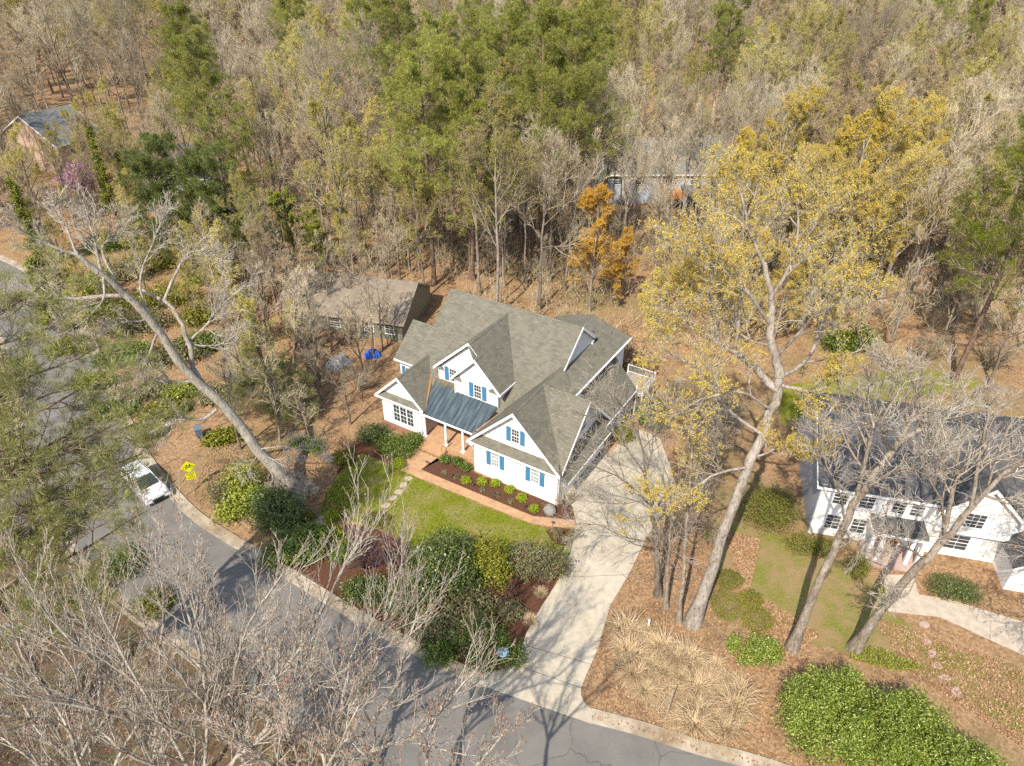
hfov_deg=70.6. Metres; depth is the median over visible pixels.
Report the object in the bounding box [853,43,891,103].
tan budded tree
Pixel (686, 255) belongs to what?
golden oak
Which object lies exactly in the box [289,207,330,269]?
leafing tree
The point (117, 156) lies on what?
cedar tree
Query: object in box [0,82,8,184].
leafless tree
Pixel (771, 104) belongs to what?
leafless tree
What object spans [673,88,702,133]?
tan budded tree
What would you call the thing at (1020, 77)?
leafless tree
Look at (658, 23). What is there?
olive leafed tree
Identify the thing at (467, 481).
lime shrub
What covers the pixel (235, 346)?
bare tree
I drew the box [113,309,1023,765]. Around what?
fallen leaves
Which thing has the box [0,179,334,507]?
leaning tree
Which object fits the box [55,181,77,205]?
young tree
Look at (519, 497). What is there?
lime shrub
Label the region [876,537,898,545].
front door
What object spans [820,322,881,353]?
bushy shrub
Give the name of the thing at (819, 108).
golden oak
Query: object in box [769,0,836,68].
olive leafed tree
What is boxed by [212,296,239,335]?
young tree
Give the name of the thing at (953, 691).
stepping stone
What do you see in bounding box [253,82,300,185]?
tan budded tree
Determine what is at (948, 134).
olive leafed tree
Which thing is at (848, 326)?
thicket shrub
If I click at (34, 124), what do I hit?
house
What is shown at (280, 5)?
pine tree
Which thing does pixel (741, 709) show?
dry grass clump
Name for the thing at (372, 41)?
olive leafed tree
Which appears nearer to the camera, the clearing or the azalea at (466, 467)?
the azalea at (466, 467)
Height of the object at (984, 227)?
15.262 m
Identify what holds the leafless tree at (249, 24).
on the ground at (366, 408)
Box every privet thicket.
[45,332,102,359]
[54,290,132,328]
[62,265,121,300]
[70,370,118,391]
[75,226,134,255]
[84,396,139,421]
[85,251,155,284]
[85,301,178,339]
[87,337,160,369]
[117,247,177,277]
[120,273,203,312]
[121,420,167,441]
[123,379,173,404]
[133,332,213,369]
[135,395,194,421]
[158,378,208,400]
[171,295,242,326]
[171,326,227,355]
[178,254,247,285]
[194,380,241,407]
[197,423,248,449]
[210,284,271,308]
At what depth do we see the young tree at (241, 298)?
71.05 m
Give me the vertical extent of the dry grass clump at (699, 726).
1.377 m
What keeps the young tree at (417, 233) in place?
on the ground at (366, 408)
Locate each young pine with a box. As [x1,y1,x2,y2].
[111,130,213,280]
[170,134,247,261]
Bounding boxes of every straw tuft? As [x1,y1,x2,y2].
[521,610,538,625]
[533,585,547,598]
[539,571,553,583]
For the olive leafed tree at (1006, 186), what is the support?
on the ground at (366, 408)
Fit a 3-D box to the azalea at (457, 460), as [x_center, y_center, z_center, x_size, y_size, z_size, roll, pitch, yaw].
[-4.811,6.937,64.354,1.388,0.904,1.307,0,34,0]
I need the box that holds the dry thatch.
[609,621,755,741]
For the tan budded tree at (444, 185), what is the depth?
102.50 m
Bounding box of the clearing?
[669,109,736,136]
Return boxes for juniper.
[398,577,502,657]
[436,606,506,654]
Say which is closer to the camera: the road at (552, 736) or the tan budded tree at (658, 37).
the road at (552, 736)
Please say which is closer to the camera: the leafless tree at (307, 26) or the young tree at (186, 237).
the young tree at (186, 237)
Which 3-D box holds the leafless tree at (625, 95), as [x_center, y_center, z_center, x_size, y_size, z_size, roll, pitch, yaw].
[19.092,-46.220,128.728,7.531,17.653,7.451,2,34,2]
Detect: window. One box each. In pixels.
[69,145,76,153]
[327,317,340,327]
[364,322,373,331]
[384,325,394,334]
[392,403,400,422]
[399,406,407,425]
[406,408,414,428]
[449,367,456,382]
[473,383,481,399]
[491,450,499,468]
[510,427,519,444]
[530,468,539,485]
[580,416,586,432]
[615,176,620,184]
[822,513,841,529]
[830,492,849,505]
[848,517,867,534]
[856,496,876,510]
[889,501,908,515]
[907,504,927,518]
[942,534,972,551]
[960,511,989,530]
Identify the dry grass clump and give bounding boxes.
[598,607,652,648]
[603,637,628,652]
[605,652,635,682]
[608,626,655,670]
[612,649,654,691]
[619,620,667,659]
[623,678,662,705]
[632,644,666,678]
[639,623,679,662]
[652,657,681,685]
[657,704,686,737]
[658,636,692,673]
[663,628,716,681]
[664,686,683,707]
[664,700,724,744]
[669,659,693,686]
[672,660,724,708]
[672,686,702,719]
[681,687,718,722]
[685,650,715,680]
[692,666,727,694]
[700,703,727,730]
[704,650,726,672]
[705,706,749,749]
[708,674,740,714]
[713,677,760,731]
[716,663,767,715]
[723,667,744,684]
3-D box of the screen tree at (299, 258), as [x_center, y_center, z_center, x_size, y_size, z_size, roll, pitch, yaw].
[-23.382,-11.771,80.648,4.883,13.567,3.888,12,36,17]
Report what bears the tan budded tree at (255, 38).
on the ground at (366, 408)
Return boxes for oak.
[609,140,902,630]
[649,225,703,328]
[691,126,787,303]
[702,137,822,280]
[719,83,829,299]
[719,217,781,344]
[735,235,827,338]
[753,75,835,260]
[778,115,906,328]
[786,107,916,343]
[811,83,946,339]
[829,202,914,320]
[878,90,976,300]
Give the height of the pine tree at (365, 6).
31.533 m
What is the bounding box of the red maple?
[214,291,282,340]
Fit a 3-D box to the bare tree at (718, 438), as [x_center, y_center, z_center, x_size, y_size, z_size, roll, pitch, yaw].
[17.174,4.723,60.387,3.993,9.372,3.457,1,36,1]
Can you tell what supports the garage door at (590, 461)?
in the white house at (487, 378)
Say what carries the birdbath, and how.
on the planting bed at (532, 601)
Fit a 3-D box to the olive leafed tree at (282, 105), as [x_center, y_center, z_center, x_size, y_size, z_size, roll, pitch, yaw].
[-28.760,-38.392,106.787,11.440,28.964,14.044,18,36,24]
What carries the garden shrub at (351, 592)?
on the planting bed at (532, 601)
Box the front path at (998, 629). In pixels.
[883,575,1023,654]
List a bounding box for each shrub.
[0,594,60,656]
[18,674,95,741]
[58,569,114,613]
[97,538,149,584]
[124,581,177,621]
[201,469,241,510]
[203,348,242,384]
[210,457,269,525]
[238,481,308,540]
[248,363,298,396]
[254,517,333,573]
[274,298,325,345]
[285,349,336,386]
[285,434,329,456]
[298,509,318,524]
[318,305,362,346]
[319,508,338,522]
[319,520,345,544]
[325,535,362,565]
[327,525,409,570]
[332,447,356,467]
[334,568,379,609]
[340,359,377,390]
[353,420,392,444]
[357,510,390,530]
[371,429,426,462]
[374,536,414,573]
[382,559,428,606]
[391,457,404,468]
[397,605,451,648]
[416,629,464,672]
[460,476,471,484]
[463,529,514,595]
[476,476,487,485]
[483,567,520,601]
[489,478,501,486]
[492,594,526,628]
[504,484,514,493]
[507,535,534,563]
[508,534,575,583]
[516,492,526,502]
[527,504,539,513]
[542,555,570,574]
[550,527,582,542]
[555,483,577,508]
[611,422,635,443]
[614,322,659,371]
[632,396,671,431]
[661,363,697,401]
[661,382,721,421]
[673,471,715,507]
[683,351,729,387]
[685,432,723,466]
[699,515,729,546]
[702,391,752,426]
[708,587,742,621]
[714,568,744,589]
[726,632,742,653]
[732,632,786,668]
[737,478,801,535]
[737,589,764,609]
[741,605,774,632]
[769,660,898,765]
[781,528,832,557]
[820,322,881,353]
[834,315,874,343]
[844,551,876,582]
[849,680,966,765]
[870,334,911,368]
[911,326,957,360]
[913,725,1019,765]
[922,568,984,605]
[966,296,1010,325]
[980,337,1023,371]
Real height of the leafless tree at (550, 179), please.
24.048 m
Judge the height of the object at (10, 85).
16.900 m
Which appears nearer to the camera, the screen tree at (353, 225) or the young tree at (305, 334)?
the young tree at (305, 334)
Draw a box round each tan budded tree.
[0,7,31,114]
[0,10,50,110]
[0,48,19,115]
[0,48,19,122]
[0,85,12,151]
[0,110,9,210]
[3,75,40,117]
[88,25,140,140]
[127,103,181,159]
[132,14,168,110]
[140,10,171,108]
[161,59,191,135]
[184,57,241,193]
[187,3,245,142]
[226,36,255,85]
[231,3,247,80]
[233,19,275,142]
[242,33,271,116]
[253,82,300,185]
[267,39,284,96]
[283,126,333,240]
[289,0,325,46]
[331,0,347,35]
[331,71,353,159]
[335,12,364,103]
[338,71,365,118]
[343,65,398,208]
[362,17,393,144]
[400,63,461,245]
[428,139,456,234]
[439,0,459,35]
[440,121,520,295]
[455,131,498,256]
[512,130,581,281]
[515,90,536,238]
[588,4,617,124]
[627,23,643,54]
[651,14,676,92]
[665,27,691,84]
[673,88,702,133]
[705,64,736,135]
[736,2,777,74]
[744,0,778,79]
[747,122,816,278]
[754,49,793,142]
[767,0,804,46]
[779,0,819,65]
[787,18,819,69]
[791,93,859,298]
[793,137,853,232]
[795,89,853,233]
[796,12,825,71]
[796,43,840,95]
[805,28,841,96]
[818,5,852,52]
[821,95,873,238]
[825,78,847,127]
[828,107,898,251]
[836,57,905,220]
[837,24,891,99]
[837,60,867,123]
[841,0,883,103]
[843,83,908,247]
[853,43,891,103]
[875,77,941,258]
[885,29,919,111]
[887,4,937,99]
[893,39,962,239]
[900,8,945,115]
[914,63,958,190]
[917,75,1002,273]
[927,18,960,69]
[937,161,989,291]
[951,37,1015,122]
[954,31,980,72]
[955,45,981,73]
[983,176,1023,301]
[986,78,1023,154]
[989,107,1023,188]
[993,57,1014,91]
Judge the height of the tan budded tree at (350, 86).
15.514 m
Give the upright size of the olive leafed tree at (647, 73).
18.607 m
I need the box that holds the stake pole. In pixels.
[664,691,672,722]
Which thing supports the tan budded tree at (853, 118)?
on the ground at (366, 408)
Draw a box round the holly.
[398,520,486,611]
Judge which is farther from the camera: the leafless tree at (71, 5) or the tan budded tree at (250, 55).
the leafless tree at (71, 5)
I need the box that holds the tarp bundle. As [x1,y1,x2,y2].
[364,348,380,359]
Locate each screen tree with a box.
[0,111,29,208]
[0,122,50,222]
[34,117,98,227]
[64,110,111,193]
[83,75,124,160]
[90,105,149,231]
[199,167,269,298]
[235,221,290,318]
[275,219,317,306]
[320,236,344,283]
[340,197,366,275]
[379,217,406,273]
[385,154,439,272]
[392,156,446,283]
[560,67,640,258]
[572,103,670,279]
[579,73,639,233]
[588,61,675,251]
[627,111,722,287]
[648,75,716,259]
[672,64,761,235]
[700,76,771,270]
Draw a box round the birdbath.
[497,647,508,657]
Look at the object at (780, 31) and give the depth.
178.22 m
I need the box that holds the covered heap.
[325,353,352,370]
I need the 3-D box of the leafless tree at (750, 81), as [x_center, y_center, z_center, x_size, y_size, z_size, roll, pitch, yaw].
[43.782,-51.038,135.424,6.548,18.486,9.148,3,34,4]
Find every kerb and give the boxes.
[0,255,480,674]
[0,353,334,761]
[591,708,790,765]
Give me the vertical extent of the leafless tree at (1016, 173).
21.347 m
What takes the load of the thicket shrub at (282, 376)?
on the ground at (366, 408)
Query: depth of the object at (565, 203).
95.24 m
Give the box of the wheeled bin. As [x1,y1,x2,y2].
[193,424,202,437]
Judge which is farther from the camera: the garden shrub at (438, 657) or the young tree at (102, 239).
the young tree at (102, 239)
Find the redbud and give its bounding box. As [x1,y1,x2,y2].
[46,159,98,209]
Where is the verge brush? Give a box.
[0,475,376,765]
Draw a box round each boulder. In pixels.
[324,454,337,462]
[543,504,556,516]
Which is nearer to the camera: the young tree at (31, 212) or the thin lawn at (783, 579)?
the thin lawn at (783, 579)
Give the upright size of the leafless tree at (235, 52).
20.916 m
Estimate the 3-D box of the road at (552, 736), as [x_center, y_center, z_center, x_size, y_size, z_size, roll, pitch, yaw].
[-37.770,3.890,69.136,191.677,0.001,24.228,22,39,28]
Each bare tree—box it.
[0,470,351,763]
[0,539,185,765]
[0,577,150,765]
[50,478,338,765]
[126,442,451,765]
[169,626,399,765]
[177,203,233,319]
[196,348,260,450]
[200,287,251,399]
[241,333,296,440]
[267,231,301,309]
[278,377,320,439]
[284,488,515,765]
[293,309,326,399]
[303,681,545,765]
[310,230,339,293]
[320,346,364,424]
[323,223,364,288]
[341,291,377,377]
[363,261,400,349]
[378,183,410,279]
[533,357,739,598]
[642,370,660,430]
[697,393,743,480]
[784,334,1013,655]
[845,273,883,351]
[845,344,1023,654]
[871,253,936,365]
[931,231,985,350]
[980,458,1023,647]
[986,277,1023,384]
[1018,286,1023,350]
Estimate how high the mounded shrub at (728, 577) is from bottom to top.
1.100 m
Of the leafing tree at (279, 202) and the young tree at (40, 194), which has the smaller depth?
the leafing tree at (279, 202)
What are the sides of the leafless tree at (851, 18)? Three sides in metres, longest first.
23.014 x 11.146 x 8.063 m
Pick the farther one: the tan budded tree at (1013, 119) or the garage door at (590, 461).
the tan budded tree at (1013, 119)
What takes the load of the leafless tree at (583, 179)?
on the ground at (366, 408)
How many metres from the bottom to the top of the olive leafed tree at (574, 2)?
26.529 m
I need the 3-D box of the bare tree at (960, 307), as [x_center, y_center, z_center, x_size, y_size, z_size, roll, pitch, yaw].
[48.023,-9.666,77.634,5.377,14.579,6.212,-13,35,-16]
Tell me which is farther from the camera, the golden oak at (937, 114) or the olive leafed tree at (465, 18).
the olive leafed tree at (465, 18)
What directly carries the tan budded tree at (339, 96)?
on the ground at (366, 408)
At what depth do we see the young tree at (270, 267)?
87.32 m
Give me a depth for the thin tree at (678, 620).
45.89 m
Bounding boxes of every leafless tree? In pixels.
[0,4,57,107]
[0,15,14,116]
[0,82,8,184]
[14,1,73,102]
[20,0,92,100]
[47,0,109,95]
[58,0,110,112]
[68,26,114,106]
[69,31,101,102]
[91,0,151,100]
[96,0,164,120]
[99,23,156,140]
[119,34,160,127]
[139,83,235,172]
[154,0,188,110]
[188,0,245,71]
[191,0,230,61]
[200,31,250,178]
[213,39,273,164]
[219,0,285,140]
[220,28,252,134]
[220,74,267,178]
[234,0,270,50]
[236,36,289,161]
[236,108,295,224]
[237,62,302,210]
[242,0,291,92]
[247,10,289,131]
[255,0,288,34]
[264,40,288,120]
[268,15,291,80]
[277,48,305,137]
[278,17,398,243]
[285,5,326,73]
[289,44,369,213]
[291,0,341,62]
[292,69,362,233]
[307,24,338,130]
[320,33,367,150]
[322,8,392,132]
[328,0,357,28]
[332,109,392,239]
[404,50,475,229]
[420,0,450,36]
[421,32,474,208]
[447,0,481,55]
[451,6,498,38]
[465,68,561,275]
[472,0,511,71]
[482,0,510,28]
[503,136,528,255]
[505,110,603,310]
[551,152,617,290]
[610,71,637,135]
[641,0,685,90]
[651,11,689,116]
[655,9,683,84]
[656,28,710,134]
[658,0,708,98]
[703,0,743,94]
[716,16,769,123]
[717,159,772,243]
[722,92,800,238]
[726,3,759,76]
[731,57,768,123]
[737,72,827,231]
[739,41,787,128]
[739,181,803,326]
[745,29,825,130]
[755,71,813,153]
[760,53,830,271]
[805,150,870,299]
[816,10,855,70]
[821,0,859,46]
[844,0,896,85]
[855,0,913,100]
[862,0,919,49]
[866,40,915,90]
[882,77,924,135]
[888,138,974,311]
[889,0,954,66]
[908,70,1013,297]
[921,23,974,82]
[929,13,966,75]
[937,137,990,260]
[939,104,1023,307]
[948,88,1015,228]
[950,79,1022,246]
[953,55,1023,186]
[962,83,1022,155]
[976,107,1023,278]
[983,136,1023,295]
[998,105,1023,235]
[1000,6,1023,75]
[1001,51,1023,138]
[1002,33,1023,119]
[1008,34,1023,134]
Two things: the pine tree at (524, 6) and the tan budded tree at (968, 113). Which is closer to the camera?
the tan budded tree at (968, 113)
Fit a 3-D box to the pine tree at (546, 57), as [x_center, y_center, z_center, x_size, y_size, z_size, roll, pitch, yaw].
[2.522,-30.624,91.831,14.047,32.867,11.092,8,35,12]
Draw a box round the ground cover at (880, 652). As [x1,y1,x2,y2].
[319,475,925,671]
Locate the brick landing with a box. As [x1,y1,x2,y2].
[602,437,620,454]
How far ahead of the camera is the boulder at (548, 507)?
58.99 m
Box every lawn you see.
[330,454,574,574]
[719,519,1023,731]
[778,368,978,424]
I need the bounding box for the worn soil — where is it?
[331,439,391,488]
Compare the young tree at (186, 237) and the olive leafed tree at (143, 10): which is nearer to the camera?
the young tree at (186, 237)
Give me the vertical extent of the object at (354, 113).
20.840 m
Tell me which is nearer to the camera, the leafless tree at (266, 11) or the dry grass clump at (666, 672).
the dry grass clump at (666, 672)
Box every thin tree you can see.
[620,412,718,609]
[633,372,738,625]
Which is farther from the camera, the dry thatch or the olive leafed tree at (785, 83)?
the olive leafed tree at (785, 83)
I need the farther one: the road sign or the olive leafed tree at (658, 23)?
the olive leafed tree at (658, 23)
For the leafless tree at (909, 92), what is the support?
on the ground at (366, 408)
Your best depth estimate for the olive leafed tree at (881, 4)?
163.59 m
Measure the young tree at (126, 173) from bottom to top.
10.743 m
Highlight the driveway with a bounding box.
[473,429,674,723]
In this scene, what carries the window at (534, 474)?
in the white house at (487, 378)
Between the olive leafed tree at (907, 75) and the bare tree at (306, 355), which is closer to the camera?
the bare tree at (306, 355)
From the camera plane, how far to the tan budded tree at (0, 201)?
114.50 m
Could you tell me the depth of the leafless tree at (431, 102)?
98.34 m
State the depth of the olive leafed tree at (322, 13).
183.51 m
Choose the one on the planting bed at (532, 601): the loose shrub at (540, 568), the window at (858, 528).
the loose shrub at (540, 568)
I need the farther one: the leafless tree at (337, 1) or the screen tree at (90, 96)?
the leafless tree at (337, 1)
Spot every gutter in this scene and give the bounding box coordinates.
[0,257,476,683]
[0,333,364,765]
[592,713,772,765]
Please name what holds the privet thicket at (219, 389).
on the ground at (366, 408)
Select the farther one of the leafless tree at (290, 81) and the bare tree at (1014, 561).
the leafless tree at (290, 81)
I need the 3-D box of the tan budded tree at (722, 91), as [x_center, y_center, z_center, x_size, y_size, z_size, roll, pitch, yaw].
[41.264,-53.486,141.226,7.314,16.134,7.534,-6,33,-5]
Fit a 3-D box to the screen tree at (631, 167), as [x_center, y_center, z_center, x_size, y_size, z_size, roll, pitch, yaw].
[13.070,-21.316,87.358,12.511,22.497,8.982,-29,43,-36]
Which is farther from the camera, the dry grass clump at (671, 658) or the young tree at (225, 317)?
the young tree at (225, 317)
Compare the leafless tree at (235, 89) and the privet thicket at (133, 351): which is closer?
the privet thicket at (133, 351)
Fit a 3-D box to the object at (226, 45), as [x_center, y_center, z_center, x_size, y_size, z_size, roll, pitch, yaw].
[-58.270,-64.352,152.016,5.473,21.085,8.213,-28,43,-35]
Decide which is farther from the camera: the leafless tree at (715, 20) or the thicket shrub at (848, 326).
the leafless tree at (715, 20)
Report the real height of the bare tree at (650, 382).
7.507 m
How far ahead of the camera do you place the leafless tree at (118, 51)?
135.35 m
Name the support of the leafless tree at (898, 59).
on the ground at (366, 408)
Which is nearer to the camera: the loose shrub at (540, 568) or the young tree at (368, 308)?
the loose shrub at (540, 568)
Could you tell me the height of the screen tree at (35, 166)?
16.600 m
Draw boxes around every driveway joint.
[523,667,580,687]
[525,645,591,664]
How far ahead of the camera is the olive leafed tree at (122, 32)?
175.50 m
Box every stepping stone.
[389,495,396,500]
[399,482,406,487]
[919,621,929,627]
[928,650,935,656]
[939,674,950,680]
[951,687,960,695]
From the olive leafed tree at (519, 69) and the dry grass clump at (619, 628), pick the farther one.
the olive leafed tree at (519, 69)
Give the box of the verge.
[0,371,322,765]
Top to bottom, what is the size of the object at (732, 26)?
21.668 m
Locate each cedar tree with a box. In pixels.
[2,177,55,260]
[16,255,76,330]
[84,124,126,218]
[114,150,138,207]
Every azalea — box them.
[437,453,451,463]
[450,456,464,467]
[459,462,472,472]
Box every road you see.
[0,260,737,765]
[0,480,76,540]
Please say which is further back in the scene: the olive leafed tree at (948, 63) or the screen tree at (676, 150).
the olive leafed tree at (948, 63)
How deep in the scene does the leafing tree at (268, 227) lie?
90.44 m
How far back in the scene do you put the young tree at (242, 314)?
70.75 m
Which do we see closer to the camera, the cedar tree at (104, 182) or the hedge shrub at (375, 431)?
the hedge shrub at (375, 431)
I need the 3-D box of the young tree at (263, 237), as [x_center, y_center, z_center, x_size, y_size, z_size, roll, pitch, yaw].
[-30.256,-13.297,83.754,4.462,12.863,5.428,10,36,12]
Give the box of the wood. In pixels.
[0,0,1023,99]
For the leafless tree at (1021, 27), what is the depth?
143.31 m
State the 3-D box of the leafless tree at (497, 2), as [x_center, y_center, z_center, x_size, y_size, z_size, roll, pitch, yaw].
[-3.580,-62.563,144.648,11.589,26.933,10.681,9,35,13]
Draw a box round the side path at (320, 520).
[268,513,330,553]
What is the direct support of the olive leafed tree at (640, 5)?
on the ground at (366, 408)
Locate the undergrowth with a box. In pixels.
[0,97,1023,349]
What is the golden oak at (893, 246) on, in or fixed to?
on the ground at (366, 408)
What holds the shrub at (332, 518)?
on the ground at (366, 408)
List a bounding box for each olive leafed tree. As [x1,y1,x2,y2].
[35,0,88,108]
[56,96,97,200]
[71,0,128,104]
[89,0,139,97]
[99,0,143,86]
[124,0,166,81]
[145,64,200,158]
[146,0,174,84]
[198,0,255,84]
[225,75,280,206]
[230,69,279,179]
[259,13,341,217]
[285,0,348,162]
[288,65,375,271]
[291,57,364,213]
[298,0,331,62]
[329,0,373,110]
[331,96,389,273]
[342,12,366,130]
[360,12,395,134]
[368,29,397,135]
[370,105,436,272]
[374,120,425,250]
[420,0,449,95]
[440,3,458,34]
[449,56,524,250]
[450,0,488,35]
[450,78,542,301]
[454,0,484,44]
[458,70,516,235]
[481,116,535,263]
[508,27,538,97]
[515,91,547,228]
[517,150,569,251]
[560,0,582,11]
[561,0,621,77]
[603,0,630,122]
[603,2,624,98]
[608,0,633,78]
[608,12,675,135]
[609,46,634,102]
[625,0,662,96]
[630,59,670,135]
[636,0,685,106]
[645,9,658,77]
[648,18,688,125]
[666,45,704,120]
[678,51,718,123]
[684,0,712,73]
[709,7,733,77]
[721,11,801,127]
[750,64,798,125]
[751,6,815,90]
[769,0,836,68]
[770,5,843,99]
[772,1,860,116]
[779,138,833,235]
[786,51,851,237]
[817,0,879,88]
[826,7,860,85]
[840,69,878,145]
[846,70,901,114]
[857,18,898,78]
[873,0,919,60]
[874,2,912,82]
[879,96,975,288]
[882,43,921,107]
[882,113,958,276]
[883,12,940,174]
[906,79,963,210]
[907,79,950,140]
[914,49,1003,217]
[918,53,963,102]
[922,33,969,100]
[926,91,998,230]
[945,149,1023,322]
[948,33,994,123]
[949,62,1004,194]
[953,123,1023,260]
[954,28,1021,115]
[972,104,1023,316]
[977,3,1023,78]
[980,13,1016,67]
[998,41,1023,129]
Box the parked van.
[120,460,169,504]
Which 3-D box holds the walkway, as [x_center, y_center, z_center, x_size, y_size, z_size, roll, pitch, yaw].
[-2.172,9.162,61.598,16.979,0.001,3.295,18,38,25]
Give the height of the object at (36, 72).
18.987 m
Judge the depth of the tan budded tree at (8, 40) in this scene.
143.46 m
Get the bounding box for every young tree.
[7,181,50,239]
[17,196,56,255]
[29,246,76,332]
[31,180,57,224]
[39,216,69,259]
[44,215,62,254]
[44,245,85,296]
[50,249,86,294]
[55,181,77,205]
[60,276,100,349]
[65,179,85,223]
[84,257,112,313]
[89,200,110,243]
[93,223,113,262]
[113,168,139,237]
[114,182,145,222]
[116,185,147,248]
[116,219,155,290]
[120,197,146,235]
[138,164,158,216]
[162,220,190,276]
[164,170,203,221]
[165,252,207,323]
[169,223,198,283]
[172,220,195,262]
[176,180,205,225]
[178,205,218,279]
[178,219,213,295]
[189,196,225,285]
[195,218,243,301]
[198,244,253,356]
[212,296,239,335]
[213,214,248,292]
[215,164,247,243]
[218,171,246,266]
[225,285,282,360]
[225,297,293,411]
[229,285,262,386]
[230,165,267,223]
[230,212,272,303]
[239,187,282,280]
[242,250,279,361]
[251,324,286,408]
[256,237,282,300]
[260,199,274,229]
[262,207,276,262]
[264,192,304,253]
[272,298,316,356]
[278,263,315,371]
[285,295,322,361]
[290,261,329,359]
[296,179,311,238]
[301,202,327,254]
[316,162,349,250]
[323,207,371,274]
[331,200,359,272]
[336,242,396,355]
[370,211,392,276]
[371,223,386,278]
[384,179,410,261]
[407,213,422,262]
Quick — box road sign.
[181,461,196,488]
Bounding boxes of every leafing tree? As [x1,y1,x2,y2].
[234,191,282,279]
[262,186,308,260]
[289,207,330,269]
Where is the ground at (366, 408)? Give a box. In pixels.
[0,0,1023,765]
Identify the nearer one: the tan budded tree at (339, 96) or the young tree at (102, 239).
the young tree at (102, 239)
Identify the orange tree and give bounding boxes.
[566,182,624,311]
[601,226,641,307]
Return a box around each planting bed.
[282,524,559,671]
[422,461,574,519]
[546,527,573,546]
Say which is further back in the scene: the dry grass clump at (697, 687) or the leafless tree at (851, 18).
the leafless tree at (851, 18)
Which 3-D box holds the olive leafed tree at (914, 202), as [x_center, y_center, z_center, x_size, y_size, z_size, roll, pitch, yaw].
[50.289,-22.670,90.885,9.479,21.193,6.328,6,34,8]
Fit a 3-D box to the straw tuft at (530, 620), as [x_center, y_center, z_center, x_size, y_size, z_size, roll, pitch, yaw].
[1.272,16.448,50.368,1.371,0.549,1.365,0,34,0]
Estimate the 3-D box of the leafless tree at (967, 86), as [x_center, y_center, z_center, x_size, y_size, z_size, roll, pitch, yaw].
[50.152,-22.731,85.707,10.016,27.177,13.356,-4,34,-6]
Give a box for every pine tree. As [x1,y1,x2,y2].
[0,229,205,725]
[140,0,237,185]
[162,16,280,240]
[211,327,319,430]
[262,0,335,127]
[332,0,385,98]
[339,0,411,161]
[354,0,443,139]
[371,23,490,285]
[392,32,520,280]
[414,8,473,225]
[434,0,499,122]
[454,0,568,235]
[483,0,585,260]
[486,0,541,78]
[516,2,640,272]
[522,0,579,154]
[554,1,633,194]
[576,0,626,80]
[694,0,768,136]
[934,111,1023,382]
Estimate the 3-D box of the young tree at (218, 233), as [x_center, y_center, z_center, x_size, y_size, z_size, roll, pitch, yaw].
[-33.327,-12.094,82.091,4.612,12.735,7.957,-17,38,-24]
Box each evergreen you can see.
[346,570,424,619]
[458,622,532,677]
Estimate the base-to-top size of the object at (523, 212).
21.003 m
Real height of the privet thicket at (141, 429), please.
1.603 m
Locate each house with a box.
[0,105,109,174]
[137,143,237,188]
[275,268,434,340]
[374,288,655,504]
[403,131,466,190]
[595,137,728,211]
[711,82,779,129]
[795,392,1023,592]
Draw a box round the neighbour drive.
[223,350,253,395]
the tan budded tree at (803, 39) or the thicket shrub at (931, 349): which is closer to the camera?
the thicket shrub at (931, 349)
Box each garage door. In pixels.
[562,474,578,496]
[583,450,598,471]
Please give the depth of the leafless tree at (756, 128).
94.72 m
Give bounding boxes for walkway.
[399,450,575,526]
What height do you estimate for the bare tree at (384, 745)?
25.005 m
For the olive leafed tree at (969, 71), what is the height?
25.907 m

